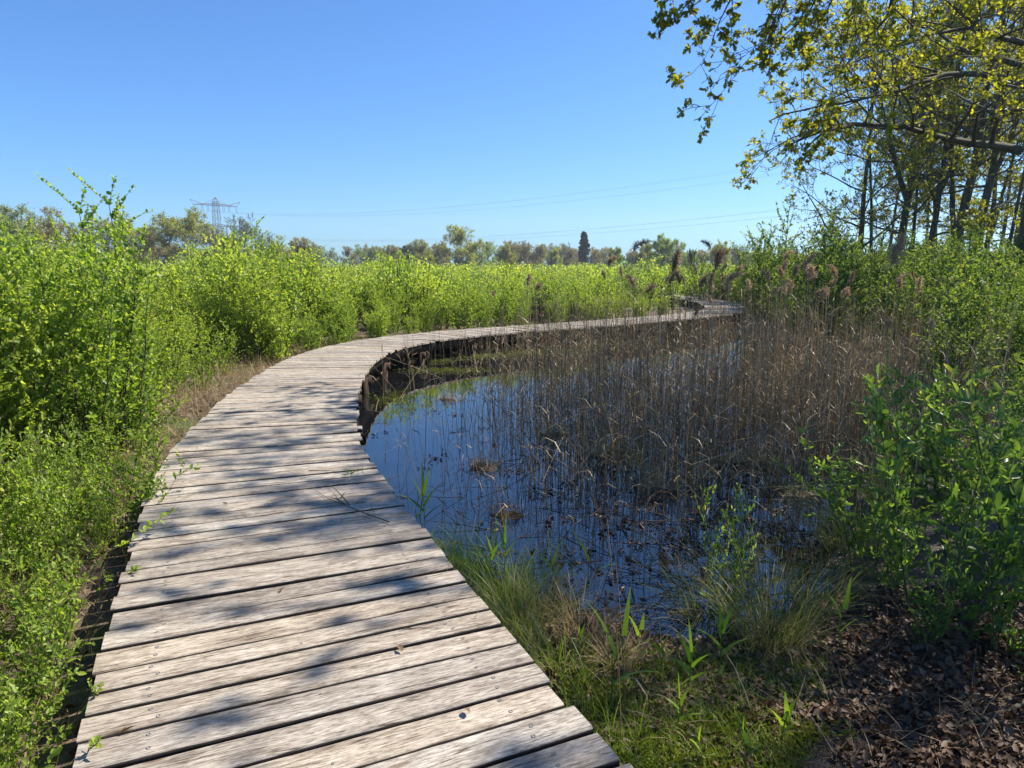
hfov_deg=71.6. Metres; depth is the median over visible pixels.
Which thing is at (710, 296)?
plumed reed
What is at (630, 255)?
wood
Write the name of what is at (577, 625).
sedge tuft
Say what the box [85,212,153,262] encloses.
distant tree
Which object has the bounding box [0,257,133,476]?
shrub
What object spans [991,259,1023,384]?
shrub
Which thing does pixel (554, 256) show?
distant tree
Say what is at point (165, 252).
distant tree
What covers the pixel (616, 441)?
bare reed
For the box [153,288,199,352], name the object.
shrub
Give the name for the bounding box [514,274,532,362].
plumed reed
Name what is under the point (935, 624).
willow bush
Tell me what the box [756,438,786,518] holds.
bare reed
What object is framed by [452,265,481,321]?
shrub
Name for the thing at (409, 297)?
shrub
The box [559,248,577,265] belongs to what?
distant tree
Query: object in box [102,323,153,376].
shrub
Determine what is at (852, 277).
plumed reed
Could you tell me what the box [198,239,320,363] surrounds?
shrub
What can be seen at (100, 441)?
shrub
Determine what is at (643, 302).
shrub
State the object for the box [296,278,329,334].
shrub
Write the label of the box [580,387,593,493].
bare reed
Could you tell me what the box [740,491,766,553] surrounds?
bare reed
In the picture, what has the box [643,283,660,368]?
plumed reed
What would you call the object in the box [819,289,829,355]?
plumed reed
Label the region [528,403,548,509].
bare reed
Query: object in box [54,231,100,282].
shrub
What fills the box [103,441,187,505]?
shrub
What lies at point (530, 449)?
bare reed
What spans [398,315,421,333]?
shrub
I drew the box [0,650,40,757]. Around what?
shrub
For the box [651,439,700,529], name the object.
bare reed
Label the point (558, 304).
shrub
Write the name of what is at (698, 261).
distant tree
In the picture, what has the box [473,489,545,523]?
reed clump
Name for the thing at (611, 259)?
plumed reed
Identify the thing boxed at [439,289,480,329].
shrub
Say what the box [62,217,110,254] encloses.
distant tree
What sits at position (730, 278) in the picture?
plumed reed
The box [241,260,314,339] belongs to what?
shrub
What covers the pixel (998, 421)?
willow bush
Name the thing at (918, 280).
plumed reed
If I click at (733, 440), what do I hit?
bare reed
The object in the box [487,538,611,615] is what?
sedge tuft
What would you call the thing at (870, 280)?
shrub
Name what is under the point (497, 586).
sedge tuft
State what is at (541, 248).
distant tree
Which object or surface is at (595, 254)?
distant tree
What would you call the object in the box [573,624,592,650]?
reed shoot
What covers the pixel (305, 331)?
shrub
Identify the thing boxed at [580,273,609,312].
shrub
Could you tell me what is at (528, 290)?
shrub
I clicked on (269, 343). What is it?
shrub
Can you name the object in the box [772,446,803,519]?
bare reed
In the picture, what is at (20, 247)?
shrub
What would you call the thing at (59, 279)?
shrub
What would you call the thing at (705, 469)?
bare reed
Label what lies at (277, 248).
distant tree
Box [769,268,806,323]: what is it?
shrub
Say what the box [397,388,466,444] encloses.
bare reed
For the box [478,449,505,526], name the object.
bare reed
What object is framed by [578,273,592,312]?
shrub
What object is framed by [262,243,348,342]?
shrub
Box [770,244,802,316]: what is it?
shrub
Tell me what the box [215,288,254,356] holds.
shrub
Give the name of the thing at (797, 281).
shrub
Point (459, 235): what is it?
distant tree
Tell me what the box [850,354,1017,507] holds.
shrub
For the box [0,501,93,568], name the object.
shrub
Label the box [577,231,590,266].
poplar tree
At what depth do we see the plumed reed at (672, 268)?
8.91 m
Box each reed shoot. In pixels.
[398,461,449,527]
[409,485,429,519]
[472,523,505,579]
[476,516,524,585]
[534,526,574,576]
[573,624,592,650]
[574,524,610,570]
[588,586,654,702]
[629,613,652,652]
[646,622,671,665]
[666,675,700,725]
[672,616,720,687]
[690,726,714,762]
[697,603,750,664]
[738,719,761,755]
[770,693,797,742]
[829,576,864,644]
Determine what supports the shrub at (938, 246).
on the ground at (76, 694)
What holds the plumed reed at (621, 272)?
in the pond water
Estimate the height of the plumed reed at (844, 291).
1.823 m
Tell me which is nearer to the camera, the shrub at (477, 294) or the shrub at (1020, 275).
the shrub at (1020, 275)
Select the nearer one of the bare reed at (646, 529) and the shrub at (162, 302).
the bare reed at (646, 529)
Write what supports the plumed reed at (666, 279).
in the pond water
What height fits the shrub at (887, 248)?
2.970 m
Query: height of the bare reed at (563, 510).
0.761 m
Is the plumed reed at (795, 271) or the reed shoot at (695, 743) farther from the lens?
the plumed reed at (795, 271)
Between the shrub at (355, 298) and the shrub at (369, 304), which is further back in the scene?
the shrub at (369, 304)
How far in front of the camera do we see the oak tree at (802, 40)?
9.23 m
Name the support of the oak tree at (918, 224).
on the ground at (76, 694)
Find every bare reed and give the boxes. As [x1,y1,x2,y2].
[369,394,469,473]
[383,407,412,479]
[384,394,445,461]
[394,439,440,490]
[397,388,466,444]
[409,444,462,520]
[421,391,432,505]
[430,381,445,477]
[440,422,456,521]
[448,395,461,473]
[450,443,462,534]
[455,359,465,431]
[463,413,476,518]
[466,414,488,489]
[469,450,519,544]
[472,394,479,479]
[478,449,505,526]
[482,429,502,499]
[485,380,559,463]
[485,472,501,562]
[487,396,502,479]
[498,412,603,508]
[499,468,509,536]
[510,406,600,500]
[515,371,602,466]
[515,373,522,450]
[516,351,536,405]
[516,394,523,461]
[519,475,563,531]
[524,402,561,496]
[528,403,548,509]
[533,432,560,518]
[535,384,602,469]
[540,455,544,542]
[553,424,585,474]
[557,465,573,550]
[568,379,620,461]
[571,454,584,556]
[571,475,575,559]
[574,442,610,559]
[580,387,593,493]
[583,404,602,505]
[588,429,613,487]
[589,433,645,505]
[592,483,660,558]
[600,479,686,561]
[610,392,622,479]
[615,429,627,506]
[623,384,626,465]
[623,439,640,512]
[630,490,665,565]
[638,427,662,520]
[644,422,665,489]
[647,415,663,512]
[649,430,698,483]
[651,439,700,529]
[654,378,660,460]
[654,416,780,524]
[660,408,705,484]
[660,445,709,549]
[665,405,706,482]
[667,431,709,511]
[671,402,684,479]
[672,423,682,513]
[675,458,698,571]
[677,478,678,568]
[678,383,761,470]
[679,413,727,470]
[685,399,691,503]
[687,395,705,489]
[687,416,741,477]
[688,415,694,537]
[688,438,695,509]
[689,439,715,491]
[693,459,711,558]
[699,393,753,471]
[700,470,728,547]
[702,452,736,531]
[706,394,806,497]
[708,441,816,544]
[709,391,743,441]
[718,413,728,497]
[719,422,761,523]
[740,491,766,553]
[741,498,842,571]
[742,435,758,508]
[746,381,765,464]
[748,420,806,553]
[749,407,847,488]
[750,413,750,450]
[753,454,808,529]
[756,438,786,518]
[769,407,816,483]
[769,487,854,561]
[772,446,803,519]
[787,419,818,570]
[790,402,814,514]
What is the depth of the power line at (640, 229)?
281.98 m
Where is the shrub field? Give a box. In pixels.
[7,226,929,339]
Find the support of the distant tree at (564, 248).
on the ground at (76, 694)
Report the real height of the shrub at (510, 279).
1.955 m
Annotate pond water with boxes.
[357,332,926,646]
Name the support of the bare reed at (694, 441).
in the pond water
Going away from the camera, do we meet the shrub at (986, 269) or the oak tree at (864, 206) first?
the shrub at (986, 269)
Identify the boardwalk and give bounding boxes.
[73,295,745,767]
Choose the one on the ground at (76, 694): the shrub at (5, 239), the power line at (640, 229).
the shrub at (5, 239)
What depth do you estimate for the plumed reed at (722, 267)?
13.37 m
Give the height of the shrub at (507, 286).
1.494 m
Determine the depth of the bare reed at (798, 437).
6.29 m
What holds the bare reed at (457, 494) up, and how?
in the pond water
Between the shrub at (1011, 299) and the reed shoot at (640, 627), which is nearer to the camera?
the reed shoot at (640, 627)
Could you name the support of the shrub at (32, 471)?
on the ground at (76, 694)
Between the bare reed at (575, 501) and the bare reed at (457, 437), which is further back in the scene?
the bare reed at (457, 437)
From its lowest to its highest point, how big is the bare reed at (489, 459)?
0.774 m
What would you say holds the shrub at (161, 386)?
on the ground at (76, 694)
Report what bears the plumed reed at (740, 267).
in the pond water
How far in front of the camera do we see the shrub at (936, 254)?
21.50 m
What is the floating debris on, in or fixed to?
on the pond water
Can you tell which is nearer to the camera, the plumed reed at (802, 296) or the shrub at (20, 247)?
the shrub at (20, 247)
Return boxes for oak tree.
[647,0,1023,161]
[729,0,1023,301]
[758,0,978,256]
[780,0,1022,256]
[793,55,960,249]
[841,0,1023,262]
[850,60,943,248]
[857,32,990,252]
[859,0,1023,257]
[860,71,949,246]
[868,0,1023,253]
[872,0,1023,237]
[873,42,996,258]
[883,84,986,243]
[892,0,1023,255]
[919,23,1023,240]
[938,53,1023,273]
[942,32,1023,253]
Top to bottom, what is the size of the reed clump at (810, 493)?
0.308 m
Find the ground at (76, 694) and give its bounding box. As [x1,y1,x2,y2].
[0,266,1023,767]
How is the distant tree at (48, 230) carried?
on the ground at (76, 694)
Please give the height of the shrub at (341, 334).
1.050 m
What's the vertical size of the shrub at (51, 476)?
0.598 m
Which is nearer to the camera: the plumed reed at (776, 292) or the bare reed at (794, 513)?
the bare reed at (794, 513)
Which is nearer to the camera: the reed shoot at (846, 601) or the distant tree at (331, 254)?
the reed shoot at (846, 601)
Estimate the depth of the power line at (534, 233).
293.33 m
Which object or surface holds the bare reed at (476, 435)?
in the pond water
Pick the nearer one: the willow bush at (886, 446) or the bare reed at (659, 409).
the willow bush at (886, 446)
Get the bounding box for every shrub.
[0,172,160,468]
[0,215,100,438]
[0,218,68,428]
[0,220,120,458]
[0,222,77,448]
[0,229,30,252]
[0,234,39,286]
[0,238,51,437]
[0,245,62,458]
[0,247,143,336]
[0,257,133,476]
[0,369,122,474]
[0,415,74,551]
[0,418,200,548]
[0,421,137,522]
[0,433,29,517]
[0,443,104,587]
[0,447,95,521]
[0,453,31,503]
[0,461,93,525]
[0,463,106,533]
[0,478,81,634]
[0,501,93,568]
[0,534,113,654]
[0,539,28,589]
[0,542,12,652]
[0,542,97,723]
[0,580,77,679]
[0,637,104,767]
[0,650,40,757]
[1,501,29,542]
[1,733,65,767]
[2,245,78,315]
[2,424,88,500]
[6,215,58,262]
[10,241,88,372]
[18,245,66,261]
[25,214,162,413]
[26,167,190,458]
[39,498,120,576]
[40,245,121,263]
[45,392,119,464]
[46,398,126,477]
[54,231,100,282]
[55,469,106,502]
[66,470,125,538]
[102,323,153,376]
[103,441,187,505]
[106,347,196,425]
[109,362,175,444]
[112,304,169,382]
[126,280,170,296]
[127,274,164,315]
[127,278,165,324]
[127,284,188,361]
[128,290,153,371]
[137,314,198,394]
[149,261,238,363]
[151,308,201,380]
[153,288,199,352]
[157,284,217,357]
[159,320,228,389]
[165,290,233,365]
[187,246,282,355]
[191,326,242,374]
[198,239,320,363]
[208,311,243,358]
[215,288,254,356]
[223,271,287,347]
[231,215,310,349]
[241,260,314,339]
[250,309,291,360]
[256,301,283,334]
[261,311,291,358]
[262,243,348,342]
[290,315,324,353]
[291,310,317,348]
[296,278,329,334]
[298,314,330,352]
[299,307,355,345]
[318,260,354,336]
[318,295,362,340]
[321,288,359,343]
[326,294,358,340]
[341,267,369,329]
[345,278,390,329]
[361,287,395,337]
[361,304,393,338]
[370,285,406,333]
[371,271,410,323]
[397,274,438,322]
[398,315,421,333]
[408,294,440,332]
[423,292,448,329]
[432,290,451,322]
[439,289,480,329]
[449,277,483,323]
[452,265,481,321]
[465,285,503,324]
[473,295,495,327]
[482,288,517,326]
[483,274,525,321]
[486,260,524,317]
[505,281,542,322]
[505,297,531,325]
[522,277,560,318]
[532,269,577,307]
[532,270,566,308]
[542,282,570,322]
[543,296,562,322]
[566,276,604,318]
[567,281,594,320]
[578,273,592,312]
[578,295,605,320]
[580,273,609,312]
[596,291,614,319]
[608,291,629,316]
[609,293,629,318]
[610,285,627,304]
[628,294,649,312]
[628,296,648,316]
[634,290,651,315]
[651,295,670,314]
[675,249,719,300]
[729,221,806,323]
[735,201,803,332]
[742,249,798,325]
[768,255,835,342]
[769,219,840,315]
[769,225,891,351]
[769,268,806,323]
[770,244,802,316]
[773,399,998,581]
[787,235,873,339]
[791,196,913,289]
[793,220,864,283]
[794,228,880,353]
[808,228,903,333]
[835,246,895,329]
[849,219,926,270]
[849,233,934,344]
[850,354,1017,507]
[852,265,898,336]
[853,374,974,464]
[862,230,931,324]
[864,240,975,368]
[867,242,937,267]
[871,251,942,334]
[875,226,932,309]
[887,238,959,323]
[891,235,1007,347]
[893,237,1003,290]
[905,233,988,277]
[906,223,1018,327]
[908,245,1017,427]
[909,228,1000,288]
[917,278,1013,383]
[919,251,968,307]
[921,239,959,284]
[927,247,1023,375]
[928,254,996,343]
[931,279,1023,415]
[932,280,1004,359]
[939,223,1022,321]
[948,373,1023,554]
[971,249,1023,312]
[979,290,1023,409]
[986,234,1023,298]
[988,239,1023,296]
[990,246,1023,329]
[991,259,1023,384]
[992,284,1023,382]
[992,371,1023,474]
[993,226,1015,255]
[993,360,1023,433]
[996,233,1016,278]
[1007,296,1023,363]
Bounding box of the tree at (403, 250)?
[398,245,413,263]
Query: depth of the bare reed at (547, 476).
5.46 m
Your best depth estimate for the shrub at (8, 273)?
5.63 m
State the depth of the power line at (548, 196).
267.80 m
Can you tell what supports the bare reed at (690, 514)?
in the pond water
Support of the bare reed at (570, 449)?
in the pond water
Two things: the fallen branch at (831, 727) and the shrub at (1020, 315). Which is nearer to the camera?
the fallen branch at (831, 727)
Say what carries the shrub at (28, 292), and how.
on the ground at (76, 694)
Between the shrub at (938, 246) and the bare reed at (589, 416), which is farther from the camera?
the shrub at (938, 246)
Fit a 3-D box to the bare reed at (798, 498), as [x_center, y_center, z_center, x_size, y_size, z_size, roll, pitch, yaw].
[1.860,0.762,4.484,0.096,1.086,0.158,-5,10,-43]
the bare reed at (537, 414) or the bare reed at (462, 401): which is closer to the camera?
the bare reed at (537, 414)
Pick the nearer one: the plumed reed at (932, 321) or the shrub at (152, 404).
the plumed reed at (932, 321)
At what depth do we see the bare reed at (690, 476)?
5.60 m
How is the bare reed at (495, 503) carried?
in the pond water
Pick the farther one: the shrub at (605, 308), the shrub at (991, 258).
the shrub at (605, 308)
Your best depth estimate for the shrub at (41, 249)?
6.78 m
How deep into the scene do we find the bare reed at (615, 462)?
5.69 m
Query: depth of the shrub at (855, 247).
17.63 m
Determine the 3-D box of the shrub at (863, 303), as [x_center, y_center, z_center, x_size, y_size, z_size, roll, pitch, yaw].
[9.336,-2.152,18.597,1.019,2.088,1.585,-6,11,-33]
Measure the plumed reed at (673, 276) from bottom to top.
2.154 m
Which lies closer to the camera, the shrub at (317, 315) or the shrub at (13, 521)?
the shrub at (13, 521)
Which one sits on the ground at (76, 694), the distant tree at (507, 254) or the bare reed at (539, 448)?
the distant tree at (507, 254)
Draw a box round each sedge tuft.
[428,505,525,570]
[450,521,579,610]
[462,545,619,651]
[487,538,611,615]
[494,520,587,601]
[502,589,644,686]
[527,567,638,646]
[571,599,671,678]
[606,507,833,651]
[613,432,724,489]
[661,515,896,708]
[748,515,918,616]
[762,451,965,557]
[820,437,954,508]
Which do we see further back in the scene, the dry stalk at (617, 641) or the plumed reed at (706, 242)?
the plumed reed at (706, 242)
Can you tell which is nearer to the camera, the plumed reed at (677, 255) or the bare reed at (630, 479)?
the bare reed at (630, 479)
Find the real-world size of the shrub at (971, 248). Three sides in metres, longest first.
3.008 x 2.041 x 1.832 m
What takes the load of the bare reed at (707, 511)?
in the pond water
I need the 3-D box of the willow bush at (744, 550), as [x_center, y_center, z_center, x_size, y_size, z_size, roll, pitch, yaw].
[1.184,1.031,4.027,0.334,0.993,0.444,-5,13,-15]
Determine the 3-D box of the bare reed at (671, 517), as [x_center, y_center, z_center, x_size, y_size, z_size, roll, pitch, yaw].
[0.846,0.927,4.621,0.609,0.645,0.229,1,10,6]
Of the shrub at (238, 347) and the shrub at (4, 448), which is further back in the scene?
the shrub at (238, 347)
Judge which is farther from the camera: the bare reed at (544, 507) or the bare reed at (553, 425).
the bare reed at (553, 425)
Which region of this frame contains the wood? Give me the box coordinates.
[28,242,1000,267]
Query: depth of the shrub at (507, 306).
18.95 m
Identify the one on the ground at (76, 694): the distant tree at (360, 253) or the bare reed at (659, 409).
the distant tree at (360, 253)
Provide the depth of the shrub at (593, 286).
21.74 m
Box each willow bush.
[692,482,760,618]
[836,465,936,593]
[862,362,1023,642]
[872,401,1023,562]
[902,558,983,644]
[916,352,1023,577]
[923,397,1011,501]
[940,462,1023,658]
[950,386,1023,523]
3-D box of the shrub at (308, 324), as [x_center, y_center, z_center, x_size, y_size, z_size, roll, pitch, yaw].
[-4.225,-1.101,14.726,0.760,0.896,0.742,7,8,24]
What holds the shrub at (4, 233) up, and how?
on the ground at (76, 694)
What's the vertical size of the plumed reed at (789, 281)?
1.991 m
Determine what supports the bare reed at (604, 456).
in the pond water
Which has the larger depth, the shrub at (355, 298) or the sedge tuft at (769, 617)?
the shrub at (355, 298)
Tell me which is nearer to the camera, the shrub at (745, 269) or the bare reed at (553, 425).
the bare reed at (553, 425)
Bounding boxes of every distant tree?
[0,202,65,254]
[19,204,75,252]
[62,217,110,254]
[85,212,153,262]
[126,225,170,265]
[141,205,223,263]
[154,243,182,265]
[200,224,224,257]
[216,230,242,261]
[223,212,258,255]
[247,231,274,263]
[265,235,290,265]
[280,236,316,261]
[298,245,321,264]
[314,245,332,263]
[326,247,338,265]
[339,246,358,267]
[352,244,367,264]
[362,245,380,265]
[382,244,403,264]
[407,239,434,265]
[427,240,452,266]
[437,223,488,266]
[473,249,487,265]
[478,240,497,263]
[496,242,517,266]
[499,240,522,266]
[515,240,535,266]
[525,244,549,266]
[545,248,562,266]
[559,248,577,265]
[560,242,569,264]
[590,248,605,266]
[607,246,623,266]
[633,243,658,267]
[633,248,645,264]
[648,233,686,268]
[684,249,699,267]
[706,239,731,266]
[731,244,749,266]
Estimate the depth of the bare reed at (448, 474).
5.39 m
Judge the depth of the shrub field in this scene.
21.96 m
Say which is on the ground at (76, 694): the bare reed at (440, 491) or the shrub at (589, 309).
the shrub at (589, 309)
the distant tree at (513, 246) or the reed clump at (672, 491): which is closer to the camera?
the reed clump at (672, 491)
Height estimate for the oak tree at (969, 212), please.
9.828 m
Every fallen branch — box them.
[799,714,856,738]
[848,666,904,698]
[958,699,1023,727]
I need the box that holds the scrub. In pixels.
[150,262,753,269]
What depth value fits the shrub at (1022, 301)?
9.41 m
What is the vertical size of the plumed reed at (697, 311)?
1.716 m
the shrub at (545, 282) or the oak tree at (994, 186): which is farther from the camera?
the oak tree at (994, 186)
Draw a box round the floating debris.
[362,365,894,656]
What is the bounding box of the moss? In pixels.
[359,341,862,767]
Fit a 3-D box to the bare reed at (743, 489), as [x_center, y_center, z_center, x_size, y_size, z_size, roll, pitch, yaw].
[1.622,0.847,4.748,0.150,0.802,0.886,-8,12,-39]
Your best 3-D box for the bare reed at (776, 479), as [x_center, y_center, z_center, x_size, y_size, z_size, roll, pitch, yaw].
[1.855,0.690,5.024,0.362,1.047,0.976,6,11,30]
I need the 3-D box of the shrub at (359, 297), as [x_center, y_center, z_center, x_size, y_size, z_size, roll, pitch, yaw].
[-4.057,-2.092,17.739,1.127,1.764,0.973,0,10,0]
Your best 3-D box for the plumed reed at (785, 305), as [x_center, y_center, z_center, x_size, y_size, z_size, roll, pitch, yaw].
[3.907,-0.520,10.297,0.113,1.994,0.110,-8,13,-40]
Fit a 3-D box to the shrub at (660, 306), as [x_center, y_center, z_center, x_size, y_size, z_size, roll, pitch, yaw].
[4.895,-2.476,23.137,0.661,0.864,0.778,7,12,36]
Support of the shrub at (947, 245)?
on the ground at (76, 694)
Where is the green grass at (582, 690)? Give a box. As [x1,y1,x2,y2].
[0,312,847,767]
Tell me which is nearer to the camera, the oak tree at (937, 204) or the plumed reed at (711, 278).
the plumed reed at (711, 278)
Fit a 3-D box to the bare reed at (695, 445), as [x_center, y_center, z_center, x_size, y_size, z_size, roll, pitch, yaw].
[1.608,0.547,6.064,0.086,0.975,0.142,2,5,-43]
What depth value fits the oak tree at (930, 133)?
15.62 m
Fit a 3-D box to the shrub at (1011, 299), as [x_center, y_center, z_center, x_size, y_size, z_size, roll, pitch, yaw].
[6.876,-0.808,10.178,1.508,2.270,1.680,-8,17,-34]
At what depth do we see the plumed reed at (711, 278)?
8.81 m
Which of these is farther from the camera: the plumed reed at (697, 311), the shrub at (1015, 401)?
the plumed reed at (697, 311)
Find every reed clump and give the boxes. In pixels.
[430,390,473,401]
[449,448,522,474]
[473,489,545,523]
[514,418,582,439]
[564,440,653,460]
[623,470,706,504]
[697,439,802,477]
[744,467,861,503]
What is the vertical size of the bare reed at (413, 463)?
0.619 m
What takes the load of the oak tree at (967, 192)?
on the ground at (76, 694)
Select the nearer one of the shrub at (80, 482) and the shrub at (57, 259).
the shrub at (80, 482)
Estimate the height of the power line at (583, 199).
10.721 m
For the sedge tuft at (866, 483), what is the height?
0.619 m
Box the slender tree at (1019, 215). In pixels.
[938,68,1023,248]
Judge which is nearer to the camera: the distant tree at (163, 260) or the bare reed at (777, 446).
the bare reed at (777, 446)
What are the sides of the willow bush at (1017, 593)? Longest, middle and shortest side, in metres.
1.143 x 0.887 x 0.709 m
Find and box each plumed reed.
[483,289,498,323]
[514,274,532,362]
[533,281,542,339]
[599,270,605,354]
[606,254,618,350]
[615,238,652,379]
[619,267,623,360]
[625,273,636,400]
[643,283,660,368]
[658,275,669,354]
[666,268,682,391]
[668,257,679,393]
[669,248,685,413]
[675,273,681,387]
[688,248,695,394]
[692,264,697,354]
[693,273,709,411]
[693,309,698,392]
[695,270,715,392]
[700,239,716,391]
[704,247,726,423]
[704,293,714,351]
[705,280,717,363]
[706,271,745,379]
[716,248,731,346]
[716,273,729,356]
[720,264,726,348]
[721,281,731,378]
[735,264,744,349]
[745,279,752,362]
[759,269,766,350]
[760,270,771,388]
[770,287,777,376]
[773,265,785,380]
[774,285,783,376]
[778,264,799,413]
[781,260,788,373]
[781,280,787,371]
[783,250,793,367]
[785,278,793,368]
[786,282,792,335]
[794,253,816,392]
[795,266,814,399]
[799,271,806,346]
[801,287,828,413]
[802,262,817,404]
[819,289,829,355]
[823,278,837,339]
[824,264,838,399]
[829,286,849,362]
[844,270,856,357]
[858,232,909,499]
[875,272,909,377]
[883,277,903,355]
[907,276,922,390]
[908,318,940,546]
[931,276,941,319]
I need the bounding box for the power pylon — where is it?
[190,197,239,235]
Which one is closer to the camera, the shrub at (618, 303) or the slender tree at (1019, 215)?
the shrub at (618, 303)
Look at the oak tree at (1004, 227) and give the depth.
37.89 m
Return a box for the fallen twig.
[317,486,389,521]
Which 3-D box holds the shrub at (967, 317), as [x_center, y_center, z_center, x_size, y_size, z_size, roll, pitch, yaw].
[5.242,-0.453,8.256,1.214,2.286,1.628,4,11,24]
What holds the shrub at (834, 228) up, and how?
on the ground at (76, 694)
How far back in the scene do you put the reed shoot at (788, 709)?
2.80 m
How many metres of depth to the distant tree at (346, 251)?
186.46 m
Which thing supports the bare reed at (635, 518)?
in the pond water
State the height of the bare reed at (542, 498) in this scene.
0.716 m
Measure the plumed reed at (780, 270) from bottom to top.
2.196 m
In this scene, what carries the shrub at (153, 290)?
on the ground at (76, 694)
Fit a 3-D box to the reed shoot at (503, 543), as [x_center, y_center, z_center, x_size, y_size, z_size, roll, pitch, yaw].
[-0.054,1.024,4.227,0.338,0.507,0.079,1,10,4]
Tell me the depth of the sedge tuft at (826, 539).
4.93 m
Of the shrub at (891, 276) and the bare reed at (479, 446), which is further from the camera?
the shrub at (891, 276)
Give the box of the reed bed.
[364,271,1023,502]
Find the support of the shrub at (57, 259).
on the ground at (76, 694)
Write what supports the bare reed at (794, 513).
in the pond water
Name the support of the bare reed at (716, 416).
in the pond water
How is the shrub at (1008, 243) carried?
on the ground at (76, 694)
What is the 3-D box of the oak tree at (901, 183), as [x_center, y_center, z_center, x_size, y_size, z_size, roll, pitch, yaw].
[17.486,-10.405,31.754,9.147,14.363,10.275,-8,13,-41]
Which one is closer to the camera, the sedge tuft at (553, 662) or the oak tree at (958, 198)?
the sedge tuft at (553, 662)
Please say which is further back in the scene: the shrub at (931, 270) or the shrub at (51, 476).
the shrub at (931, 270)
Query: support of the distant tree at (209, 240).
on the ground at (76, 694)
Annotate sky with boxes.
[0,0,1023,265]
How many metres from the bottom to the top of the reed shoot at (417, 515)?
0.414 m
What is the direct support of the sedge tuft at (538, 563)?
on the ground at (76, 694)
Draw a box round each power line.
[205,147,871,214]
[209,124,1018,214]
[225,182,999,240]
[227,153,859,213]
[246,163,861,215]
[257,189,957,239]
[272,153,904,216]
[277,182,983,240]
[313,189,997,241]
[328,194,981,240]
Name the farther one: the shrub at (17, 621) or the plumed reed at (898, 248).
the plumed reed at (898, 248)
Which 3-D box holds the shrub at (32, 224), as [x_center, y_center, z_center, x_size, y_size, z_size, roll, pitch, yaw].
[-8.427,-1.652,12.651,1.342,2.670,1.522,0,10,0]
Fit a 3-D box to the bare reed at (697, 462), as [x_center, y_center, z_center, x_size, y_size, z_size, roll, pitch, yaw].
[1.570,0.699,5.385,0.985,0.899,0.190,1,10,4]
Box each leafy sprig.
[88,735,101,749]
[107,507,176,552]
[127,563,142,572]
[149,484,160,497]
[343,467,369,480]
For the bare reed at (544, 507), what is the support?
in the pond water
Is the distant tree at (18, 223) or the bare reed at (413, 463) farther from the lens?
the distant tree at (18, 223)
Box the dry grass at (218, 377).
[0,311,1023,767]
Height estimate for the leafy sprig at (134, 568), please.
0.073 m
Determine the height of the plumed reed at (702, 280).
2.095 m
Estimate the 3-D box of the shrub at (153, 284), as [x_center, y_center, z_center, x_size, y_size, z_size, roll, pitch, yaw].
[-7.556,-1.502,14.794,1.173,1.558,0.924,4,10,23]
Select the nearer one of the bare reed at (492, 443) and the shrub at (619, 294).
the bare reed at (492, 443)
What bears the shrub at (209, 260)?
on the ground at (76, 694)
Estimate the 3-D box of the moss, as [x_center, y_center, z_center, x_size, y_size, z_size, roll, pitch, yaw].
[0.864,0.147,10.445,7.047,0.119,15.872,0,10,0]
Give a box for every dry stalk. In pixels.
[607,519,621,740]
[616,566,647,714]
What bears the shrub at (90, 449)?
on the ground at (76, 694)
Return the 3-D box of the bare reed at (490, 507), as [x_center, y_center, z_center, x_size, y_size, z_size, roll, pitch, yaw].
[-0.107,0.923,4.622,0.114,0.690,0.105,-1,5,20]
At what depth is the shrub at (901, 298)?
13.09 m
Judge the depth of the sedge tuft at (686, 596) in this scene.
4.00 m
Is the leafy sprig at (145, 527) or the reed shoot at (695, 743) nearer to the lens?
the reed shoot at (695, 743)
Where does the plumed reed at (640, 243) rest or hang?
in the pond water
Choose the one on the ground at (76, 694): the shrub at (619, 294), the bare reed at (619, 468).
the shrub at (619, 294)
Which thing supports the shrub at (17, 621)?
on the ground at (76, 694)
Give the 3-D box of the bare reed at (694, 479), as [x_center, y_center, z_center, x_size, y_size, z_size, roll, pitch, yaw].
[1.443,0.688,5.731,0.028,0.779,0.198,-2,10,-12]
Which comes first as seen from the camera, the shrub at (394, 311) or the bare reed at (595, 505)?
the bare reed at (595, 505)
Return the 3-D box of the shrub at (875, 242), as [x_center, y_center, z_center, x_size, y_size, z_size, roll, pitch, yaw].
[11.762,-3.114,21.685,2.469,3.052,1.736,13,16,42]
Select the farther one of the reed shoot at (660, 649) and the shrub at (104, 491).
the shrub at (104, 491)
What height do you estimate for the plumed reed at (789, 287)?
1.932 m
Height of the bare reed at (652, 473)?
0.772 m
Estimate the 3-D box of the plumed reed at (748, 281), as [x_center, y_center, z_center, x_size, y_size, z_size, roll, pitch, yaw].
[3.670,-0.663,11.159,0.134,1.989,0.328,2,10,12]
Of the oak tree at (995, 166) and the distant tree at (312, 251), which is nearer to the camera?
the oak tree at (995, 166)
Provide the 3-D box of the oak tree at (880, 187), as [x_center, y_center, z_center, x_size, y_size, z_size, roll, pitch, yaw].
[21.945,-10.869,38.613,5.092,12.908,4.313,0,10,0]
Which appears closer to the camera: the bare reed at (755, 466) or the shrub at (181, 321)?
the bare reed at (755, 466)
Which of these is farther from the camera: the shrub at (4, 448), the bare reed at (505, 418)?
the bare reed at (505, 418)
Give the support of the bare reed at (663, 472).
in the pond water
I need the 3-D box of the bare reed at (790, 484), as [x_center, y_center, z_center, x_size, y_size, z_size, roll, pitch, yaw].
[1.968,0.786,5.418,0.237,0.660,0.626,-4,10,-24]
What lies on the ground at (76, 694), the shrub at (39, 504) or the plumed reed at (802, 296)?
the shrub at (39, 504)
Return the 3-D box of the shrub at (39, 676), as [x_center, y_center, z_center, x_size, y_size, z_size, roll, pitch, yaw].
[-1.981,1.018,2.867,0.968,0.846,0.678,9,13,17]
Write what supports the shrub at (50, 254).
on the ground at (76, 694)

